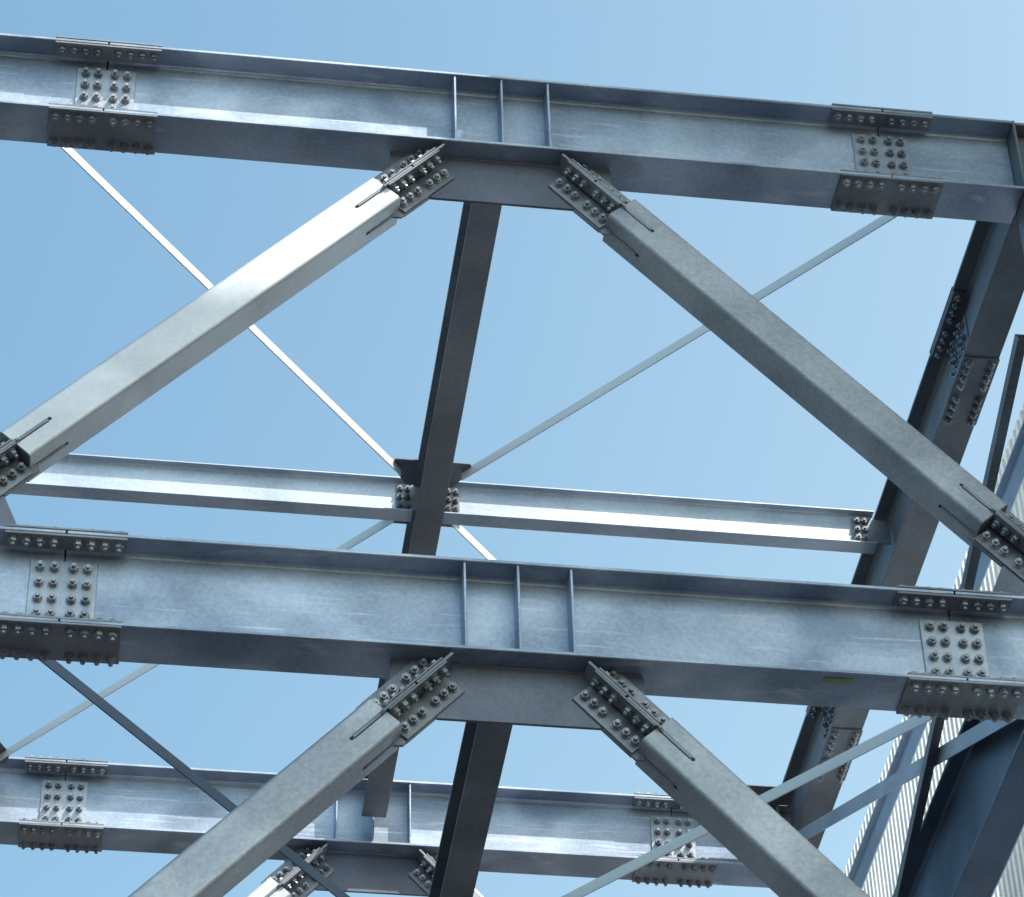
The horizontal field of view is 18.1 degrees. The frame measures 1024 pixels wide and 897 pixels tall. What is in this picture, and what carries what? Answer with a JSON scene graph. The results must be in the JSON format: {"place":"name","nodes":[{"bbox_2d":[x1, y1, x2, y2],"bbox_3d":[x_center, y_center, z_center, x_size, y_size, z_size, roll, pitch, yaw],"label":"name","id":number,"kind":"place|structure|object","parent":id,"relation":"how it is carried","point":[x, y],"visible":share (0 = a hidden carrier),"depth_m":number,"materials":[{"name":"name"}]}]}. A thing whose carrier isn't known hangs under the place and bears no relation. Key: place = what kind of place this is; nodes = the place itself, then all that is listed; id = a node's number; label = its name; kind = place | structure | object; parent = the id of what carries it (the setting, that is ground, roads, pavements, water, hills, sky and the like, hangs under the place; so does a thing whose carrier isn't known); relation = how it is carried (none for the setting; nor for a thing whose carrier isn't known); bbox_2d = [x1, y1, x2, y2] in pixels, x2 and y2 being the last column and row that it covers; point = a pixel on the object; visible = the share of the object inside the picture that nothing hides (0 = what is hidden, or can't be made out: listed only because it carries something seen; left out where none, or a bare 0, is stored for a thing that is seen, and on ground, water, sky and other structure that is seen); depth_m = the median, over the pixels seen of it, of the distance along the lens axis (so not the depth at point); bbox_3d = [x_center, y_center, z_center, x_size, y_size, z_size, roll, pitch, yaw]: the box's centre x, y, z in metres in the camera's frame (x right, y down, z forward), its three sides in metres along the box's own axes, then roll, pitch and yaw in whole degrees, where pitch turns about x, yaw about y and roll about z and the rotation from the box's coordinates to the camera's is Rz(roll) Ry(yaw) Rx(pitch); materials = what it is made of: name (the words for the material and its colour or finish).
{"place":"outdoors","nodes":[
{"label":"outdoors","id":0,"kind":"place"},
{"bbox_2d":[0,0,1023,896],"label":"sky","id":1,"kind":"structure","parent":0,"point":[564,315],"materials":[{"name":"blue"}]},
{"label":"ground","id":2,"kind":"structure","parent":0,"visible":0},
{"bbox_2d":[844,402,1023,896],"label":"corrugated cladding wall","id":3,"kind":"structure","parent":2,"relation":"on","point":[881,878],"depth_m":23.94,"materials":[{"name":"white metal"}]},
{"bbox_2d":[848,421,1023,896],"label":"cladding rails","id":4,"kind":"object","parent":3,"relation":"attached to","point":[1010,483],"visible":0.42,"depth_m":24.16,"materials":[{"name":"metal"}]},
{"bbox_3d":[3.833,10.743,9.784,1.000,0.659,1.000,4,-42,-7],"label":"footing","id":5,"kind":"object","parent":2,"relation":"on","visible":0},
{"bbox_2d":[1007,120,1023,252],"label":"steel column","id":6,"kind":"structure","parent":5,"relation":"on","point":[1015,143],"depth_m":20.79,"materials":[{"name":"grey metal"}]},
{"bbox_2d":[0,33,1023,223],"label":"steel girder","id":7,"kind":"object","parent":6,"relation":"attached to","point":[508,141],"visible":1,"depth_m":20.41,"materials":[{"name":"metal"}]},
{"bbox_2d":[60,147,418,484],"bbox_3d":[-1.980,-1.055,21.805,0.480,0.078,4.839,-27,-47,25],"label":"horizontal angle brace","id":8,"kind":"object","parent":7,"relation":"attached to","point":[405,469],"visible":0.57,"depth_m":22.19,"materials":[{"name":"grey metal"}]},
{"bbox_2d":[362,202,501,817],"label":"floor beam","id":9,"kind":"structure","parent":7,"relation":"attached to","point":[474,248],"depth_m":22.31,"materials":[{"name":"grey metal"}]},
{"bbox_2d":[10,453,412,521],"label":"secondary beam","id":10,"kind":"structure","parent":9,"relation":"attached to","point":[198,484],"depth_m":23.23,"materials":[{"name":"grey metal"}]},
{"bbox_2d":[396,485,410,508],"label":"bolts","id":11,"kind":"object","parent":10,"relation":"attached to","point":[399,496],"visible":1,"depth_m":23.37,"materials":[{"name":"metal"}]},
{"bbox_2d":[395,486,419,510],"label":"fin plates","id":12,"kind":"object","parent":10,"relation":"attached to","point":[414,495],"visible":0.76,"depth_m":23.41,"materials":[{"name":"grey metal"}]},
{"bbox_2d":[442,481,877,553],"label":"secondary beam","id":13,"kind":"structure","parent":9,"relation":"attached to","point":[506,506],"depth_m":23.62,"materials":[{"name":"grey metal"}]},
{"bbox_2d":[445,488,868,540],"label":"bolts","id":14,"kind":"object","parent":13,"relation":"attached to","point":[858,529],"visible":0.92,"depth_m":23.72,"materials":[{"name":"metal"}]},
{"bbox_2d":[444,489,891,544],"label":"fin plates","id":15,"kind":"object","parent":13,"relation":"attached to","point":[879,531],"visible":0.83,"depth_m":23.80,"materials":[{"name":"grey metal"}]},
{"bbox_2d":[449,215,897,487],"bbox_3d":[1.281,-0.818,22.200,4.839,0.078,0.480,-28,-48,27],"label":"horizontal angle brace","id":16,"kind":"object","parent":7,"relation":"attached to","point":[461,471],"visible":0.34,"depth_m":22.46,"materials":[{"name":"grey metal"}]},
{"bbox_2d":[777,214,1023,848],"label":"edge beam","id":17,"kind":"structure","parent":7,"relation":"attached to","point":[989,280],"depth_m":22.89,"materials":[{"name":"grey metal"}]},
{"bbox_2d":[806,286,999,780],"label":"splice plates","id":18,"kind":"object","parent":17,"relation":"attached to","point":[970,392],"visible":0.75,"depth_m":22.14,"materials":[{"name":"grey metal"}]},
{"bbox_2d":[810,294,995,783],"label":"bolts","id":19,"kind":"object","parent":18,"relation":"attached to","point":[963,377],"visible":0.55,"depth_m":22.21,"materials":[{"name":"metal"}]},
{"bbox_2d":[892,719,1023,896],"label":"deep edge beam","id":20,"kind":"structure","parent":6,"relation":"attached to","point":[972,824],"depth_m":20.96,"materials":[{"name":"metal"}]},
{"bbox_2d":[798,719,1016,839],"bbox_3d":[2.827,2.217,22.103,0.110,3.616,6.940,4,-42,-7],"label":"side angle brace","id":21,"kind":"object","parent":20,"relation":"attached to","point":[959,743],"visible":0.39,"depth_m":22.50,"materials":[{"name":"grey metal"}]},
{"bbox_2d":[1015,122,1023,135],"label":"continuity plates","id":22,"kind":"object","parent":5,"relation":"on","point":[1019,129],"visible":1,"depth_m":20.98,"materials":[{"name":"grey metal"}]},
{"bbox_3d":[2.769,15.832,15.518,1.000,0.659,1.000,4,-42,-7],"label":"footing","id":23,"kind":"object","parent":2,"relation":"on","visible":0},
{"bbox_2d":[775,805,790,824],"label":"steel column","id":24,"kind":"structure","parent":23,"relation":"on","point":[786,817],"depth_m":26.73,"materials":[{"name":"grey metal"}]},
{"bbox_2d":[441,519,778,809],"bbox_3d":[0.741,1.761,25.105,0.480,0.078,4.839,-27,-47,25],"label":"horizontal angle brace","id":25,"kind":"object","parent":24,"relation":"attached to","point":[758,790],"visible":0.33,"depth_m":23.94,"materials":[{"name":"grey metal"}]},
{"bbox_2d":[779,805,789,812],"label":"continuity plates","id":26,"kind":"object","parent":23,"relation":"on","point":[784,809],"visible":0.21,"depth_m":26.72,"materials":[{"name":"grey metal"}]},
{"bbox_3d":[-3.138,10.236,8.941,1.000,0.659,1.000,4,-42,-7],"label":"footing","id":27,"kind":"object","parent":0,"visible":0},
{"bbox_3d":[-3.359,3.693,14.705,0.300,16.705,0.220,4,-42,-7],"label":"steel column","id":28,"kind":"object","parent":27,"relation":"on","visible":0},
{"bbox_2d":[0,523,1023,729],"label":"steel girder","id":29,"kind":"object","parent":28,"relation":"attached to","point":[525,643],"visible":1,"depth_m":17.75,"materials":[{"name":"metal"}]},
{"bbox_2d":[0,143,454,525],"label":"diagonal tube brace","id":30,"kind":"object","parent":29,"relation":"on","point":[61,424],"visible":1,"depth_m":18.88,"materials":[{"name":"metal"}]},
{"bbox_2d":[429,722,512,896],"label":"floor beam","id":31,"kind":"structure","parent":29,"relation":"attached to","point":[479,767],"depth_m":19.17,"materials":[{"name":"grey metal"}]},
{"bbox_2d":[561,715,935,896],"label":"horizontal angle brace","id":32,"kind":"object","parent":29,"relation":"attached to","point":[853,753],"depth_m":19.41,"materials":[{"name":"grey metal"}]},
{"bbox_2d":[548,154,1023,595],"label":"diagonal tube brace","id":33,"kind":"object","parent":29,"relation":"on","point":[947,491],"visible":1,"depth_m":19.30,"materials":[{"name":"metal"}]},
{"bbox_2d":[823,677,852,683],"bbox_3d":[1.803,1.285,17.733,0.160,0.003,0.044,4,-42,-7],"label":"inspection tag","id":34,"kind":"object","parent":29,"relation":"attached to","point":[838,680],"visible":1,"depth_m":17.73,"materials":[{"name":"plastic"}]},
{"bbox_2d":[894,334,1023,896],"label":"side angle brace","id":35,"kind":"object","parent":29,"relation":"attached to","point":[974,554],"visible":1,"depth_m":20.88,"materials":[{"name":"grey metal"}]},
{"bbox_3d":[0.126,4.110,15.036,6.736,1.056,0.326,4,-42,-7],"label":"steel girder","id":36,"kind":"object","parent":28,"relation":"attached to","visible":0},
{"bbox_2d":[128,652,464,896],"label":"diagonal tube brace","id":37,"kind":"object","parent":36,"relation":"on","point":[226,854],"visible":1,"depth_m":16.77,"materials":[{"name":"metal"}]},
{"bbox_2d":[572,661,869,896],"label":"diagonal tube brace","id":38,"kind":"object","parent":36,"relation":"on","point":[762,840],"visible":1,"depth_m":17.12,"materials":[{"name":"metal"}]},
{"bbox_3d":[-3.872,1.622,21.320,0.110,3.616,6.940,4,-42,-7],"label":"side angle brace","id":39,"kind":"object","parent":28,"relation":"attached to","visible":0},
{"bbox_2d":[38,659,349,896],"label":"horizontal angle brace","id":40,"kind":"object","parent":39,"relation":"attached to","point":[140,734],"visible":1,"depth_m":18.99,"materials":[{"name":"grey metal"}]},
{"bbox_3d":[-4.202,15.324,14.675,1.000,0.659,1.000,4,-42,-7],"label":"footing","id":41,"kind":"object","parent":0,"visible":0},
{"bbox_3d":[-4.423,8.781,20.440,0.300,16.705,0.220,4,-42,-7],"label":"steel column","id":42,"kind":"object","parent":41,"relation":"on","visible":0},
{"bbox_2d":[0,520,407,763],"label":"horizontal angle brace","id":43,"kind":"object","parent":42,"relation":"attached to","point":[5,753],"visible":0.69,"depth_m":25.13,"materials":[{"name":"grey metal"}]},
{"bbox_2d":[0,755,776,896],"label":"steel girder","id":44,"kind":"object","parent":42,"relation":"attached to","point":[75,804],"visible":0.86,"depth_m":26.11,"materials":[{"name":"metal"}]},
{"bbox_3d":[-1.040,6.184,23.426,6.736,1.056,0.326,4,-42,-7],"label":"steel girder","id":45,"kind":"object","parent":42,"relation":"attached to","visible":0},
{"bbox_2d":[246,844,334,896],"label":"diagonal tube brace","id":46,"kind":"object","parent":45,"relation":"on","point":[287,878],"visible":0.81,"depth_m":25.64,"materials":[{"name":"metal"}]},
{"bbox_2d":[408,849,483,896],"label":"diagonal tube brace","id":47,"kind":"object","parent":45,"relation":"on","point":[421,876],"visible":0.47,"depth_m":25.85,"materials":[{"name":"metal"}]}
]}

